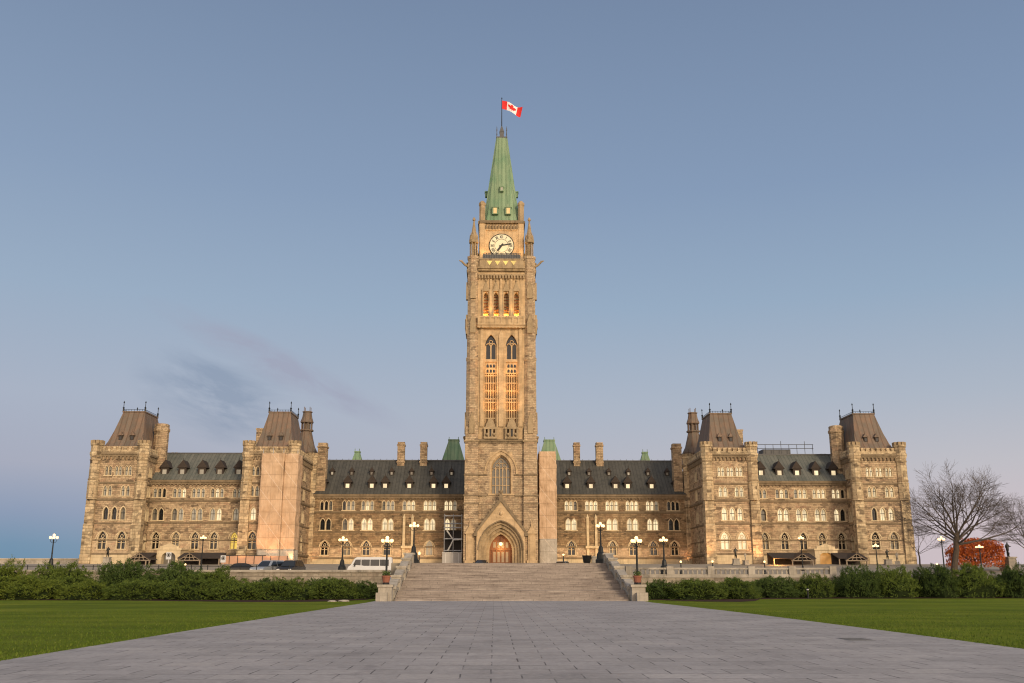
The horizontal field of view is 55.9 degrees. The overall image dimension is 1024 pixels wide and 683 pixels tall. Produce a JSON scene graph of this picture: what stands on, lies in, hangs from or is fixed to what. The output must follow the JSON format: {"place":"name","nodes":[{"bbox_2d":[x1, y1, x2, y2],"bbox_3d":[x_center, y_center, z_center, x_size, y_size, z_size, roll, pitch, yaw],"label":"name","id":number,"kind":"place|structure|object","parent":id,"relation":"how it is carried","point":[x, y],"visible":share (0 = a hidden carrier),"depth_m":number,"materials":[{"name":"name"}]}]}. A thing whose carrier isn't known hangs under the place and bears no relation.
{"place":"outdoors","nodes":[
{"label":"outdoors","id":0,"kind":"place"},
{"bbox_2d":[0,558,78,563],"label":"stone wall","id":1,"kind":"structure","parent":0,"point":[36,560],"depth_m":193.46,"materials":[{"name":"stone"}]},
{"bbox_2d":[0,597,1003,601],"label":"planting bed","id":2,"kind":"object","parent":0,"point":[719,600],"visible":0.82,"depth_m":73.19,"materials":[{"name":"soil"}]},
{"bbox_2d":[0,575,18,598],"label":"juniper bush","id":3,"kind":"object","parent":2,"relation":"on","point":[3,582],"visible":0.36,"depth_m":78.35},
{"bbox_2d":[0,556,29,582],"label":"juniper bush","id":4,"kind":"object","parent":2,"relation":"on","point":[9,570],"visible":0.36,"depth_m":82.67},
{"bbox_2d":[0,574,66,599],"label":"juniper bush","id":5,"kind":"object","parent":2,"relation":"on","point":[34,588],"visible":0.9,"depth_m":76.73,"materials":[{"name":"plant"}]},
{"bbox_2d":[26,559,97,587],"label":"juniper bush","id":6,"kind":"object","parent":2,"relation":"on","point":[59,573],"visible":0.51,"depth_m":82.23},
{"bbox_2d":[51,579,113,599],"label":"juniper bush","id":7,"kind":"object","parent":2,"relation":"on","point":[86,591],"visible":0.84,"depth_m":76.36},
{"bbox_2d":[95,558,155,587],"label":"juniper bush","id":8,"kind":"object","parent":2,"relation":"on","point":[120,572],"visible":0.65,"depth_m":81.25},
{"bbox_2d":[99,577,165,599],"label":"juniper bush","id":9,"kind":"object","parent":2,"relation":"on","point":[144,589],"visible":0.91,"depth_m":76.12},
{"bbox_2d":[148,559,202,583],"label":"juniper bush","id":10,"kind":"object","parent":2,"relation":"on","point":[172,573],"visible":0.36,"depth_m":81.31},
{"bbox_2d":[154,574,217,599],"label":"juniper bush","id":11,"kind":"object","parent":2,"relation":"on","point":[177,589],"visible":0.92,"depth_m":75.56,"materials":[{"name":"plant"}]},
{"bbox_2d":[186,562,235,587],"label":"juniper bush","id":12,"kind":"object","parent":2,"relation":"on","point":[220,575],"visible":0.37,"depth_m":79.91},
{"bbox_2d":[200,577,267,599],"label":"juniper bush","id":13,"kind":"object","parent":2,"relation":"on","point":[242,589],"visible":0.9,"depth_m":75.17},
{"bbox_2d":[254,575,317,599],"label":"juniper bush","id":14,"kind":"object","parent":2,"relation":"on","point":[287,589],"visible":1,"depth_m":75.06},
{"bbox_2d":[313,577,365,598],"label":"juniper bush","id":15,"kind":"object","parent":2,"relation":"on","point":[333,589],"visible":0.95,"depth_m":77.65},
{"bbox_2d":[355,580,377,598],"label":"juniper bush","id":16,"kind":"object","parent":2,"relation":"on","point":[370,591],"visible":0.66,"depth_m":80.23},
{"bbox_2d":[643,578,674,598],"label":"juniper bush","id":17,"kind":"object","parent":2,"relation":"on","point":[654,590],"visible":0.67,"depth_m":78.48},
{"bbox_2d":[663,578,728,599],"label":"juniper bush","id":18,"kind":"object","parent":2,"relation":"on","point":[697,589],"visible":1,"depth_m":76.67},
{"bbox_2d":[713,577,761,598],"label":"juniper bush","id":19,"kind":"object","parent":2,"relation":"on","point":[739,589],"visible":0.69,"depth_m":78.93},
{"bbox_2d":[754,575,803,597],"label":"juniper bush","id":20,"kind":"object","parent":2,"relation":"on","point":[772,587],"visible":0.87,"depth_m":83.84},
{"bbox_2d":[792,572,837,597],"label":"juniper bush","id":21,"kind":"object","parent":2,"relation":"on","point":[817,586],"visible":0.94,"depth_m":84.27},
{"bbox_2d":[829,563,883,597],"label":"juniper bush","id":22,"kind":"object","parent":2,"relation":"on","point":[864,583],"visible":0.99,"depth_m":84.59,"materials":[{"name":"plant"}]},
{"bbox_2d":[873,563,923,597],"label":"juniper bush","id":23,"kind":"object","parent":2,"relation":"on","point":[895,583],"visible":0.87,"depth_m":84.68,"materials":[{"name":"plant"}]},
{"bbox_2d":[912,563,967,597],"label":"juniper bush","id":24,"kind":"object","parent":2,"relation":"on","point":[940,585],"visible":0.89,"depth_m":84.68,"materials":[{"name":"plant"}]},
{"bbox_2d":[950,562,1007,597],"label":"juniper bush","id":25,"kind":"object","parent":2,"relation":"on","point":[974,583],"visible":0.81,"depth_m":84.74,"materials":[{"name":"plant"}]},
{"bbox_2d":[989,559,1023,597],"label":"juniper bush","id":26,"kind":"object","parent":2,"relation":"on","point":[1013,578],"visible":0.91,"depth_m":84.68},
{"bbox_2d":[0,601,1023,682],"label":"paved plaza","id":27,"kind":"structure","parent":0,"point":[509,642],"depth_m":21.77,"materials":[{"name":"grey stone"}]},
{"bbox_2d":[0,598,1023,660],"bbox_3d":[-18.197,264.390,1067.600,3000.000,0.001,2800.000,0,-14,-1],"label":"lawn","id":28,"kind":"structure","parent":0,"point":[961,608],"depth_m":46.08,"materials":[{"name":"plant"}]},
{"bbox_2d":[15,570,390,587],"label":"retaining wall","id":29,"kind":"structure","parent":28,"relation":"on","point":[373,576],"depth_m":86.96,"materials":[{"name":"stone"}]},
{"bbox_2d":[631,576,997,596],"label":"retaining wall","id":30,"kind":"structure","parent":28,"relation":"on","point":[679,578],"depth_m":87.48,"materials":[{"name":"stone"}]},
{"bbox_2d":[625,566,836,575],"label":"stone balustrade","id":31,"kind":"object","parent":30,"relation":"on","point":[792,570],"visible":0.98,"depth_m":87.72,"materials":[{"name":"stone"}]},
{"bbox_2d":[376,553,647,600],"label":"stone staircase","id":32,"kind":"structure","parent":0,"point":[609,579],"depth_m":77.93,"materials":[{"name":"stone"}]},
{"bbox_2d":[0,0,1023,578],"label":"sky","id":33,"kind":"structure","parent":0,"point":[790,214],"materials":[{"name":"blue"}]},
{"bbox_2d":[1,563,1023,594],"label":"terrace","id":34,"kind":"structure","parent":0,"point":[908,568],"depth_m":145.22,"materials":[{"name":"stone"}]},
{"bbox_2d":[128,552,156,564],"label":"canopy","id":35,"kind":"object","parent":34,"relation":"on","point":[146,558],"visible":0.8,"depth_m":150.20,"materials":[{"name":"brown"}]},
{"bbox_2d":[177,553,225,564],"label":"canopy","id":36,"kind":"object","parent":34,"relation":"on","point":[195,558],"visible":0.82,"depth_m":151.23,"materials":[{"name":"brown"}]},
{"bbox_2d":[220,555,287,563],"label":"hoarding","id":37,"kind":"object","parent":34,"relation":"on","point":[247,559],"visible":0.77,"depth_m":152.47,"materials":[{"name":"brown wood"}]},
{"bbox_2d":[250,560,283,569],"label":"parked car","id":38,"kind":"object","parent":34,"relation":"on","point":[271,563],"visible":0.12,"depth_m":105.98,"materials":[{"name":"silver metal"}]},
{"bbox_2d":[256,448,302,559],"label":"scaffold","id":39,"kind":"object","parent":34,"relation":"on","point":[279,506],"visible":0.99,"depth_m":155.57,"materials":[{"name":"fabric"}]},
{"bbox_2d":[276,560,305,569],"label":"parked car","id":40,"kind":"object","parent":34,"relation":"on","point":[296,564],"visible":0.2,"depth_m":106.05,"materials":[{"name":"black paint"}]},
{"bbox_2d":[347,557,392,573],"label":"minibus","id":41,"kind":"object","parent":34,"relation":"on","point":[368,563],"visible":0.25,"depth_m":122.55,"materials":[{"name":"white paint"}]},
{"bbox_2d":[409,522,418,562],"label":"street lamp","id":42,"kind":"object","parent":34,"relation":"on","point":[413,550],"visible":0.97,"depth_m":90.41,"materials":[{"name":"metal"}]},
{"bbox_2d":[442,552,462,562],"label":"hoarding","id":43,"kind":"object","parent":34,"relation":"on","point":[451,557],"visible":0.71,"depth_m":164.41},
{"bbox_2d":[444,514,462,551],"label":"scaffold","id":44,"kind":"object","parent":43,"relation":"on","point":[453,540],"visible":0.86,"depth_m":168.40,"materials":[{"name":"metal"}]},
{"bbox_2d":[78,401,916,563],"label":"parliament building","id":45,"kind":"structure","parent":34,"relation":"on","point":[722,495],"depth_m":164.71,"materials":[{"name":"stone"}]},
{"bbox_2d":[95,530,108,549],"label":"traceried window","id":46,"kind":"structure","parent":45,"relation":"in","point":[101,534],"depth_m":155.87,"materials":[{"name":"stone"}]},
{"bbox_2d":[101,484,112,496],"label":"paired window","id":47,"kind":"structure","parent":45,"relation":"in","point":[107,489],"depth_m":157.79,"materials":[{"name":"stone"}]},
{"bbox_2d":[114,530,127,549],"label":"traceried window","id":48,"kind":"structure","parent":45,"relation":"in","point":[120,534],"depth_m":155.91,"materials":[{"name":"stone"}]},
{"bbox_2d":[119,484,130,496],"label":"paired window","id":49,"kind":"structure","parent":45,"relation":"in","point":[125,489],"depth_m":157.82,"materials":[{"name":"stone"}]},
{"bbox_2d":[149,531,161,549],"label":"traceried window","id":50,"kind":"structure","parent":45,"relation":"in","point":[155,535],"depth_m":160.90,"materials":[{"name":"stone"}]},
{"bbox_2d":[150,507,164,520],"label":"paired window","id":51,"kind":"structure","parent":45,"relation":"in","point":[157,513],"depth_m":161.96,"materials":[{"name":"stone"}]},
{"bbox_2d":[151,487,166,497],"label":"triple window","id":52,"kind":"structure","parent":45,"relation":"in","point":[157,492],"depth_m":162.77,"materials":[{"name":"stone"}]},
{"bbox_2d":[170,507,184,520],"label":"paired window","id":53,"kind":"structure","parent":45,"relation":"in","point":[177,513],"depth_m":162.00,"materials":[{"name":"stone"}]},
{"bbox_2d":[171,488,186,497],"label":"triple window","id":54,"kind":"structure","parent":45,"relation":"in","point":[176,492],"depth_m":162.83,"materials":[{"name":"stone"}]},
{"bbox_2d":[189,531,200,549],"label":"traceried window","id":55,"kind":"structure","parent":45,"relation":"in","point":[194,535],"depth_m":160.98,"materials":[{"name":"stone"}]},
{"bbox_2d":[189,507,203,520],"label":"paired window","id":56,"kind":"structure","parent":45,"relation":"in","point":[196,513],"depth_m":162.08,"materials":[{"name":"stone"}]},
{"bbox_2d":[190,488,205,497],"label":"triple window","id":57,"kind":"structure","parent":45,"relation":"in","point":[195,492],"depth_m":162.87,"materials":[{"name":"stone"}]},
{"bbox_2d":[208,531,219,549],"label":"traceried window","id":58,"kind":"structure","parent":45,"relation":"in","point":[213,535],"depth_m":161.02,"materials":[{"name":"stone"}]},
{"bbox_2d":[208,507,222,520],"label":"paired window","id":59,"kind":"structure","parent":45,"relation":"in","point":[215,513],"depth_m":162.12,"materials":[{"name":"stone"}]},
{"bbox_2d":[209,488,224,497],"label":"triple window","id":60,"kind":"structure","parent":45,"relation":"in","point":[214,492],"depth_m":162.95,"materials":[{"name":"stone"}]},
{"bbox_2d":[228,531,237,549],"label":"traceried window","id":61,"kind":"structure","parent":45,"relation":"in","point":[233,534],"depth_m":161.09,"materials":[{"name":"glass"}]},
{"bbox_2d":[247,530,256,549],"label":"traceried window","id":62,"kind":"structure","parent":45,"relation":"in","point":[252,534],"depth_m":156.33,"materials":[{"name":"stone"}]},
{"bbox_2d":[318,518,331,530],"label":"paired window","id":63,"kind":"structure","parent":45,"relation":"in","point":[325,524],"depth_m":172.83,"materials":[{"name":"glass"}]},
{"bbox_2d":[319,500,332,510],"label":"triple window","id":64,"kind":"structure","parent":45,"relation":"in","point":[327,505],"depth_m":173.63,"materials":[{"name":"stone"}]},
{"bbox_2d":[341,518,354,530],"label":"paired window","id":65,"kind":"structure","parent":45,"relation":"in","point":[347,524],"depth_m":172.91,"materials":[{"name":"glass"}]},
{"bbox_2d":[341,500,355,510],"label":"triple window","id":66,"kind":"structure","parent":45,"relation":"in","point":[347,505],"depth_m":173.68,"materials":[{"name":"stone"}]},
{"bbox_2d":[360,518,373,530],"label":"paired window","id":67,"kind":"structure","parent":45,"relation":"in","point":[366,524],"depth_m":172.96,"materials":[{"name":"glass"}]},
{"bbox_2d":[360,500,374,510],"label":"triple window","id":68,"kind":"structure","parent":45,"relation":"in","point":[366,505],"depth_m":173.76,"materials":[{"name":"stone"}]},
{"bbox_2d":[381,518,393,530],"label":"paired window","id":69,"kind":"structure","parent":45,"relation":"in","point":[387,524],"depth_m":173.04,"materials":[{"name":"glass"}]},
{"bbox_2d":[381,500,394,510],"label":"triple window","id":70,"kind":"structure","parent":45,"relation":"in","point":[386,505],"depth_m":173.80,"materials":[{"name":"stone"}]},
{"bbox_2d":[401,500,415,510],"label":"triple window","id":71,"kind":"structure","parent":45,"relation":"in","point":[407,505],"depth_m":173.89,"materials":[{"name":"stone"}]},
{"bbox_2d":[423,518,435,530],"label":"paired window","id":72,"kind":"structure","parent":45,"relation":"in","point":[429,524],"depth_m":173.17,"materials":[{"name":"glass"}]},
{"bbox_2d":[423,500,436,510],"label":"triple window","id":73,"kind":"structure","parent":45,"relation":"in","point":[428,505],"depth_m":173.97,"materials":[{"name":"glass"}]},
{"bbox_2d":[443,500,457,510],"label":"triple window","id":74,"kind":"structure","parent":45,"relation":"in","point":[449,505],"depth_m":174.01,"materials":[{"name":"glass"}]},
{"bbox_2d":[564,500,577,510],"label":"triple window","id":75,"kind":"structure","parent":45,"relation":"in","point":[568,505],"depth_m":174.35,"materials":[{"name":"glass"}]},
{"bbox_2d":[564,518,577,530],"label":"paired window","id":76,"kind":"structure","parent":45,"relation":"in","point":[571,524],"depth_m":173.59,"materials":[{"name":"glass"}]},
{"bbox_2d":[606,518,618,530],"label":"paired window","id":77,"kind":"structure","parent":45,"relation":"in","point":[612,524],"depth_m":173.72,"materials":[{"name":"glass"}]},
{"bbox_2d":[625,501,638,510],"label":"triple window","id":78,"kind":"structure","parent":45,"relation":"in","point":[629,505],"depth_m":174.55,"materials":[{"name":"glass"}]},
{"bbox_2d":[626,518,639,530],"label":"paired window","id":79,"kind":"structure","parent":45,"relation":"in","point":[632,524],"depth_m":173.80,"materials":[{"name":"glass"}]},
{"bbox_2d":[645,501,658,510],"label":"triple window","id":80,"kind":"structure","parent":45,"relation":"in","point":[649,505],"depth_m":174.61,"materials":[{"name":"glass"}]},
{"bbox_2d":[646,518,659,530],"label":"paired window","id":81,"kind":"structure","parent":45,"relation":"in","point":[652,524],"depth_m":173.84,"materials":[{"name":"glass"}]},
{"bbox_2d":[667,518,680,530],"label":"paired window","id":82,"kind":"structure","parent":45,"relation":"in","point":[673,524],"depth_m":173.89,"materials":[{"name":"glass"}]},
{"bbox_2d":[719,531,731,549],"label":"traceried window","id":83,"kind":"structure","parent":45,"relation":"in","point":[723,535],"depth_m":157.59,"materials":[{"name":"glass"}]},
{"bbox_2d":[736,531,748,549],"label":"traceried window","id":84,"kind":"structure","parent":45,"relation":"in","point":[741,535],"depth_m":157.63,"materials":[{"name":"glass"}]},
{"bbox_2d":[774,488,789,498],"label":"triple window","id":85,"kind":"structure","parent":45,"relation":"in","point":[781,493],"depth_m":164.59,"materials":[{"name":"stone"}]},
{"bbox_2d":[776,508,790,521],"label":"paired window","id":86,"kind":"structure","parent":45,"relation":"in","point":[783,514],"depth_m":163.75,"materials":[{"name":"glass"}]},
{"bbox_2d":[779,531,790,549],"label":"traceried window","id":87,"kind":"structure","parent":45,"relation":"in","point":[784,535],"depth_m":162.68,"materials":[{"name":"stone"}]},
{"bbox_2d":[793,489,807,498],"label":"triple window","id":88,"kind":"structure","parent":45,"relation":"in","point":[797,493],"depth_m":164.63,"materials":[{"name":"stone"}]},
{"bbox_2d":[795,508,808,521],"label":"paired window","id":89,"kind":"structure","parent":45,"relation":"in","point":[801,514],"depth_m":163.79,"materials":[{"name":"glass"}]},
{"bbox_2d":[798,531,808,549],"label":"traceried window","id":90,"kind":"structure","parent":45,"relation":"in","point":[805,545],"depth_m":162.75,"materials":[{"name":"stone"}]},
{"bbox_2d":[812,489,826,498],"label":"triple window","id":91,"kind":"structure","parent":45,"relation":"in","point":[816,493],"depth_m":164.67,"materials":[{"name":"stone"}]},
{"bbox_2d":[813,508,827,521],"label":"paired window","id":92,"kind":"structure","parent":45,"relation":"in","point":[820,514],"depth_m":163.83,"materials":[{"name":"glass"}]},
{"bbox_2d":[831,489,845,498],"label":"triple window","id":93,"kind":"structure","parent":45,"relation":"in","point":[835,493],"depth_m":164.71,"materials":[{"name":"stone"}]},
{"bbox_2d":[833,508,847,521],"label":"paired window","id":94,"kind":"structure","parent":45,"relation":"in","point":[839,514],"depth_m":163.91,"materials":[{"name":"glass"}]},
{"bbox_2d":[836,531,847,549],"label":"traceried window","id":95,"kind":"structure","parent":45,"relation":"in","point":[842,545],"depth_m":162.83,"materials":[{"name":"stone"}]},
{"bbox_2d":[869,531,882,549],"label":"traceried window","id":96,"kind":"structure","parent":45,"relation":"in","point":[874,535],"depth_m":158.06,"materials":[{"name":"stone"}]},
{"bbox_2d":[888,531,900,549],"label":"traceried window","id":97,"kind":"structure","parent":45,"relation":"in","point":[896,544],"depth_m":158.09,"materials":[{"name":"stone"}]},
{"bbox_2d":[459,98,543,562],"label":"clock tower","id":98,"kind":"structure","parent":34,"relation":"on","point":[500,495],"depth_m":167.85,"materials":[{"name":"stone"}]},
{"bbox_2d":[485,336,496,361],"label":"arched window","id":99,"kind":"structure","parent":98,"relation":"in","point":[490,346],"depth_m":169.69,"materials":[{"name":"beige glass"}]},
{"bbox_2d":[483,450,517,495],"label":"great window","id":100,"kind":"structure","parent":98,"relation":"in","point":[500,475],"depth_m":164.51,"materials":[{"name":"stone"}]},
{"bbox_2d":[489,534,511,562],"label":"oak door","id":101,"kind":"structure","parent":98,"relation":"in","point":[497,553],"depth_m":161.72,"materials":[{"name":"brown wood"}]},
{"bbox_2d":[506,336,517,361],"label":"arched window","id":102,"kind":"structure","parent":98,"relation":"in","point":[511,345],"depth_m":169.73,"materials":[{"name":"beige glass"}]},
{"bbox_2d":[502,101,522,116],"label":"flag","id":103,"kind":"object","parent":98,"relation":"attached to","point":[512,108],"visible":1,"depth_m":186.32,"materials":[{"name":"red fabric"}]},
{"bbox_2d":[537,447,556,562],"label":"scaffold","id":104,"kind":"object","parent":34,"relation":"on","point":[547,513],"visible":0.98,"depth_m":164.44,"materials":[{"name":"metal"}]},
{"bbox_2d":[596,522,604,562],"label":"street lamp","id":105,"kind":"object","parent":34,"relation":"on","point":[599,559],"visible":0.95,"depth_m":90.55,"materials":[{"name":"metal"}]},
{"bbox_2d":[767,553,815,564],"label":"canopy","id":106,"kind":"object","parent":34,"relation":"on","point":[784,558],"visible":0.77,"depth_m":153.58,"materials":[{"name":"brown"}]},
{"bbox_2d":[831,553,867,564],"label":"canopy","id":107,"kind":"object","parent":34,"relation":"on","point":[846,558],"visible":0.92,"depth_m":153.10,"materials":[{"name":"brown"}]},
{"bbox_2d":[887,512,952,566],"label":"bare tree","id":108,"kind":"object","parent":34,"relation":"on","point":[913,547],"visible":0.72,"depth_m":147.48,"materials":[{"name":"grey plant"}]},
{"bbox_2d":[885,458,1023,575],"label":"bare tree","id":109,"kind":"object","parent":34,"relation":"on","point":[957,538],"visible":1,"depth_m":123.05,"materials":[{"name":"grey plant"}]},
{"bbox_2d":[944,537,1004,569],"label":"autumn tree","id":110,"kind":"object","parent":34,"relation":"on","point":[969,552],"visible":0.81,"depth_m":136.78,"materials":[{"name":"red plant"}]},
{"bbox_2d":[972,493,1023,547],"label":"bare tree","id":111,"kind":"object","parent":34,"relation":"on","point":[1012,520],"visible":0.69,"depth_m":129.95,"materials":[{"name":"grey plant"}]},
{"bbox_2d":[999,542,1020,570],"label":"monument","id":112,"kind":"object","parent":34,"relation":"on","point":[1010,561],"visible":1,"depth_m":137.35,"materials":[{"name":"stone"}]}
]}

